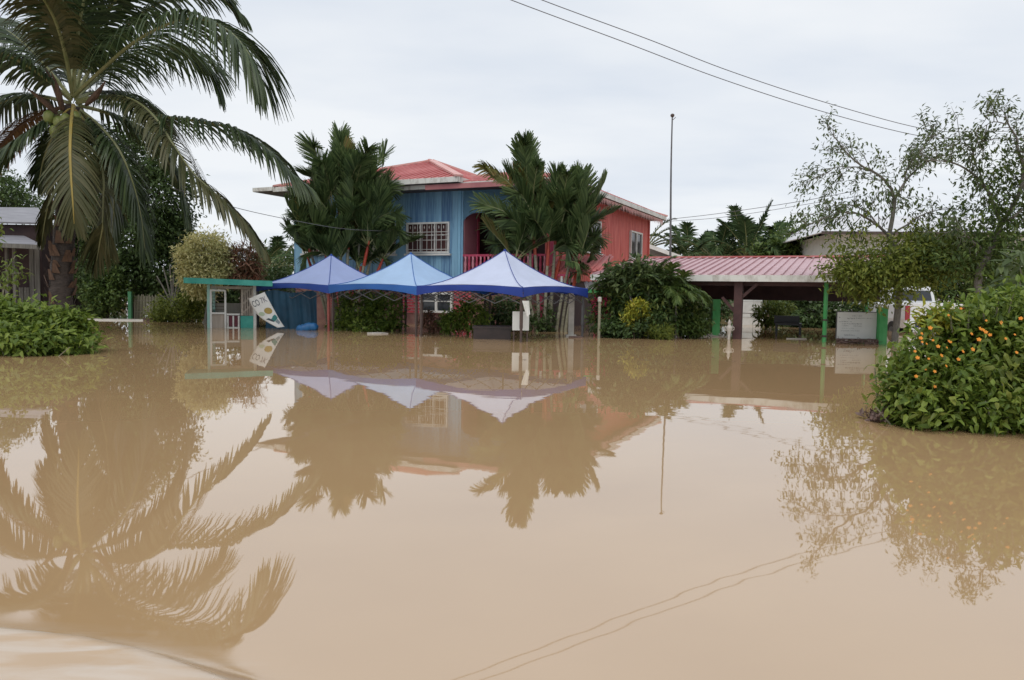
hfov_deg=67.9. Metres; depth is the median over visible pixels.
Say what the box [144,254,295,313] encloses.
dark tree
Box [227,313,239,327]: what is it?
half door
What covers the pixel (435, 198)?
house
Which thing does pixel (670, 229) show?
mast
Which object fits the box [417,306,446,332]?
russet plant
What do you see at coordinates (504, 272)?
canopy tent
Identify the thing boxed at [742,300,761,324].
white gate
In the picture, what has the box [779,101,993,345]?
sparse tree
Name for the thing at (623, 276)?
garden shrub
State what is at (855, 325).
sign board
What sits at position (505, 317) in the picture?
shrub
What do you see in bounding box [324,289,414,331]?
shrub
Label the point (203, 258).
variegated shrub
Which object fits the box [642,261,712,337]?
areca palm
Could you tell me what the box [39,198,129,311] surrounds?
dark tree
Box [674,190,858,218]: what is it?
service cable
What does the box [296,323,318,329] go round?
tarp bundle
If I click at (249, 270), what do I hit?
russet plant
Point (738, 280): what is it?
carport
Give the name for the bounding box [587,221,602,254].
window
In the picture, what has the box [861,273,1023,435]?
flowering bush
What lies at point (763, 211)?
service cable
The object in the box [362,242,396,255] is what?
window
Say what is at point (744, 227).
oil palm
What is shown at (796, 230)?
broad tree
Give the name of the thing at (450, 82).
sky
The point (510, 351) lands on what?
floating litter
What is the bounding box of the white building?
[780,216,1023,311]
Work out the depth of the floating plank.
24.41 m
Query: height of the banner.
0.931 m
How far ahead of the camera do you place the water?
3.78 m
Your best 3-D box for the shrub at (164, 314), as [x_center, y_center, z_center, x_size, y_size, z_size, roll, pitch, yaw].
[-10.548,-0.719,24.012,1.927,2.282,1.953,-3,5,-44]
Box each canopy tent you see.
[256,254,404,330]
[328,252,488,335]
[417,249,587,342]
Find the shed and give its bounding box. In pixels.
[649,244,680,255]
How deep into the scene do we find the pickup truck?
25.15 m
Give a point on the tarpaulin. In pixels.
(294, 312)
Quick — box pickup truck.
[851,286,964,331]
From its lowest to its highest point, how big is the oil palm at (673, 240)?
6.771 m
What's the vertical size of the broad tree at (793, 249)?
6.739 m
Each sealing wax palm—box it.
[279,120,425,323]
[468,129,624,331]
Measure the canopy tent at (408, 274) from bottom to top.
3.110 m
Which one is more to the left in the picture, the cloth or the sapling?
the sapling
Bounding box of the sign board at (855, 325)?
[835,311,876,341]
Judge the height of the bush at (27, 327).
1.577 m
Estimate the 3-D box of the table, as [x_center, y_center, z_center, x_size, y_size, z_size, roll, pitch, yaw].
[-0.469,0.289,17.954,0.920,1.245,0.700,1,4,0]
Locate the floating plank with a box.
[88,318,142,319]
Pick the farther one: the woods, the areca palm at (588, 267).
the woods
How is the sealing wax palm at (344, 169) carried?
on the ground
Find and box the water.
[0,298,1023,679]
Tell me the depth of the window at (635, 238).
30.88 m
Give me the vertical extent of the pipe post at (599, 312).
2.015 m
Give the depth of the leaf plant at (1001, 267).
7.33 m
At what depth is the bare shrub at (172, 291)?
24.53 m
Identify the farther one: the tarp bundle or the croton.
the tarp bundle
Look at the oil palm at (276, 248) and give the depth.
35.39 m
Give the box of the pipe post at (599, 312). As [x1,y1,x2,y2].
[597,297,601,337]
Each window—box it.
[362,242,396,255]
[404,222,450,255]
[423,292,452,312]
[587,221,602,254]
[628,230,642,259]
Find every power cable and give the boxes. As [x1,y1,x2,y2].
[511,0,1018,138]
[542,0,1021,131]
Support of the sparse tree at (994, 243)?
on the ground
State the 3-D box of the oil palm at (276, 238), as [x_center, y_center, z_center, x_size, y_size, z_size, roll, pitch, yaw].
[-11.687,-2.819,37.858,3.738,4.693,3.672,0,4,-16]
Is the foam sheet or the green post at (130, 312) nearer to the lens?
the foam sheet
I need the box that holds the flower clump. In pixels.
[590,295,610,318]
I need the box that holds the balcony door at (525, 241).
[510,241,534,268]
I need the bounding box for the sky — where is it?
[0,0,1023,275]
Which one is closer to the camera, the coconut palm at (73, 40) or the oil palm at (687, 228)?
the coconut palm at (73, 40)
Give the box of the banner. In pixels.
[249,292,283,327]
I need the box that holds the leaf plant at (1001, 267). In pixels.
[979,249,1023,307]
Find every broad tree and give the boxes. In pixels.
[739,222,804,307]
[775,211,826,245]
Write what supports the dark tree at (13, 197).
on the ground
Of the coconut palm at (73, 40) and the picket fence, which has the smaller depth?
the coconut palm at (73, 40)
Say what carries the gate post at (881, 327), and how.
on the ground
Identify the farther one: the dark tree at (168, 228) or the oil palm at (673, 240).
the oil palm at (673, 240)
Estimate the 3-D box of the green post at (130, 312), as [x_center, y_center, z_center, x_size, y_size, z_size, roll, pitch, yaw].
[-12.563,-0.633,25.022,0.100,1.920,0.100,1,4,0]
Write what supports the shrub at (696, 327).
on the ground
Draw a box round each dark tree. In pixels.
[0,167,44,224]
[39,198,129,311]
[73,116,209,317]
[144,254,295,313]
[841,226,1023,309]
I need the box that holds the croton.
[618,296,652,337]
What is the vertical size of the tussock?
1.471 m
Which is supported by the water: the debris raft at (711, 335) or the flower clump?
the debris raft at (711, 335)
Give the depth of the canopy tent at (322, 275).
21.20 m
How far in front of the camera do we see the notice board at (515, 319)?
16.90 m
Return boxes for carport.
[590,255,885,341]
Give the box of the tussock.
[644,322,675,339]
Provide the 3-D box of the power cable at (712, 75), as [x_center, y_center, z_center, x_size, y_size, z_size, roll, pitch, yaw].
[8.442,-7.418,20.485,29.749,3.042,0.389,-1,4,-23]
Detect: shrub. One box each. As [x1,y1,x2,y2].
[75,266,139,318]
[140,288,206,322]
[152,264,179,319]
[168,223,242,322]
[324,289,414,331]
[434,294,493,334]
[472,294,557,331]
[581,254,712,338]
[589,311,671,338]
[594,252,673,319]
[671,310,715,338]
[692,299,868,327]
[750,300,797,328]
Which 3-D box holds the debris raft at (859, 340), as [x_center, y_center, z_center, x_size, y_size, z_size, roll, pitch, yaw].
[8.271,0.034,18.122,1.125,0.262,0.408,1,4,0]
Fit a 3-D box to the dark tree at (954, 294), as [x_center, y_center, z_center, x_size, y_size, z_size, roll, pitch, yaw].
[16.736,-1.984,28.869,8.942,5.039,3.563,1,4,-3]
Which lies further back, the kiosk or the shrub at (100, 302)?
the shrub at (100, 302)
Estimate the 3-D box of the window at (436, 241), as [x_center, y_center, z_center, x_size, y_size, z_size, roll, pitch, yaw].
[-2.750,-3.292,24.746,1.740,1.075,0.120,3,4,25]
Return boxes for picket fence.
[134,294,156,318]
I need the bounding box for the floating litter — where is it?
[97,330,880,366]
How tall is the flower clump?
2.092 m
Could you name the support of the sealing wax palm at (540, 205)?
on the ground
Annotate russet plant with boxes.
[224,238,268,302]
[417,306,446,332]
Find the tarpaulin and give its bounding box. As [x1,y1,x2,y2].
[265,290,316,328]
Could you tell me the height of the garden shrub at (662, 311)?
3.170 m
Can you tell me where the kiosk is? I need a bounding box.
[183,277,272,327]
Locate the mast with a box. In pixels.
[669,114,675,255]
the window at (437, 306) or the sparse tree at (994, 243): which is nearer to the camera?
the sparse tree at (994, 243)
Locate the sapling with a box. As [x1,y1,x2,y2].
[0,217,34,297]
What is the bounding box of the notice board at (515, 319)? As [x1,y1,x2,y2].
[512,311,528,341]
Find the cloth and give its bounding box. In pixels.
[522,301,529,316]
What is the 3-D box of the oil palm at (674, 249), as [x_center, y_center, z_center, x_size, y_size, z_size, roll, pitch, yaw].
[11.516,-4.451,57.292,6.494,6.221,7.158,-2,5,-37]
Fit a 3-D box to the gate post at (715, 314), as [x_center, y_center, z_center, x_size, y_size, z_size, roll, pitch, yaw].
[5.425,-0.098,20.329,0.340,1.980,0.340,1,4,0]
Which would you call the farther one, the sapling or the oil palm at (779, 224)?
the oil palm at (779, 224)
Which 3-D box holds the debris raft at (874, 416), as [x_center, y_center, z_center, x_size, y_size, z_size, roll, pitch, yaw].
[3.427,0.671,6.808,0.560,0.247,0.484,1,4,0]
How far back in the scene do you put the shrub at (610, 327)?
18.79 m
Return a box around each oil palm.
[235,241,293,276]
[251,235,293,275]
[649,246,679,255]
[650,217,692,255]
[650,221,731,300]
[664,220,763,255]
[696,198,788,255]
[729,217,807,308]
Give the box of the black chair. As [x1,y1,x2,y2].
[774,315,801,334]
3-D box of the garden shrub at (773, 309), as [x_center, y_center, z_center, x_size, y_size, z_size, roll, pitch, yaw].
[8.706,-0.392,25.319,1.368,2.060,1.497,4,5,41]
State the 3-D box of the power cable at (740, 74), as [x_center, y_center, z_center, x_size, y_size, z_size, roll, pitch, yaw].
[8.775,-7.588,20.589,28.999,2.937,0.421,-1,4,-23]
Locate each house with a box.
[0,207,91,313]
[252,159,667,328]
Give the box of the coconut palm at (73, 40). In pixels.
[0,0,321,315]
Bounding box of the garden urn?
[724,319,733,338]
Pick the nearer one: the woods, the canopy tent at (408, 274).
the canopy tent at (408, 274)
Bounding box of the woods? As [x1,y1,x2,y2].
[130,236,776,303]
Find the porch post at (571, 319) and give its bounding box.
[565,293,575,336]
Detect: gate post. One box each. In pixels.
[710,299,720,335]
[876,307,887,343]
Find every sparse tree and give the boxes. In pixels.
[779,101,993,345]
[901,88,1023,302]
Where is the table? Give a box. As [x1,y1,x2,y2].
[472,325,511,339]
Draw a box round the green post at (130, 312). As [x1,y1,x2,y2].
[128,292,132,318]
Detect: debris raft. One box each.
[701,333,726,336]
[836,337,881,343]
[855,404,900,422]
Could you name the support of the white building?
on the ground
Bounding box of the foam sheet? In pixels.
[367,332,387,333]
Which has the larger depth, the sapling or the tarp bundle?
the tarp bundle
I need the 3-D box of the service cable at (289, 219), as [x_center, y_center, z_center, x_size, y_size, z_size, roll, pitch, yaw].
[-5.486,-3.327,20.616,0.163,0.378,9.302,2,4,24]
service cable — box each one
[173,188,377,230]
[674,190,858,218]
[678,196,855,220]
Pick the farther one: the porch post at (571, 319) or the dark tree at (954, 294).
the dark tree at (954, 294)
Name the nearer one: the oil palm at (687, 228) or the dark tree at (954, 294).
the dark tree at (954, 294)
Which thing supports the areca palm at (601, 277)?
on the ground
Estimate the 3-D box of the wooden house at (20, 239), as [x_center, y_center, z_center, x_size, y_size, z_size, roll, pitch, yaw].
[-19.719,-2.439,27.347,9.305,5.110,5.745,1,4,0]
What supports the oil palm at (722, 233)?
on the ground
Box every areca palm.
[569,260,612,331]
[588,255,688,337]
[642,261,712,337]
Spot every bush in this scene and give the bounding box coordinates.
[0,286,112,357]
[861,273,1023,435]

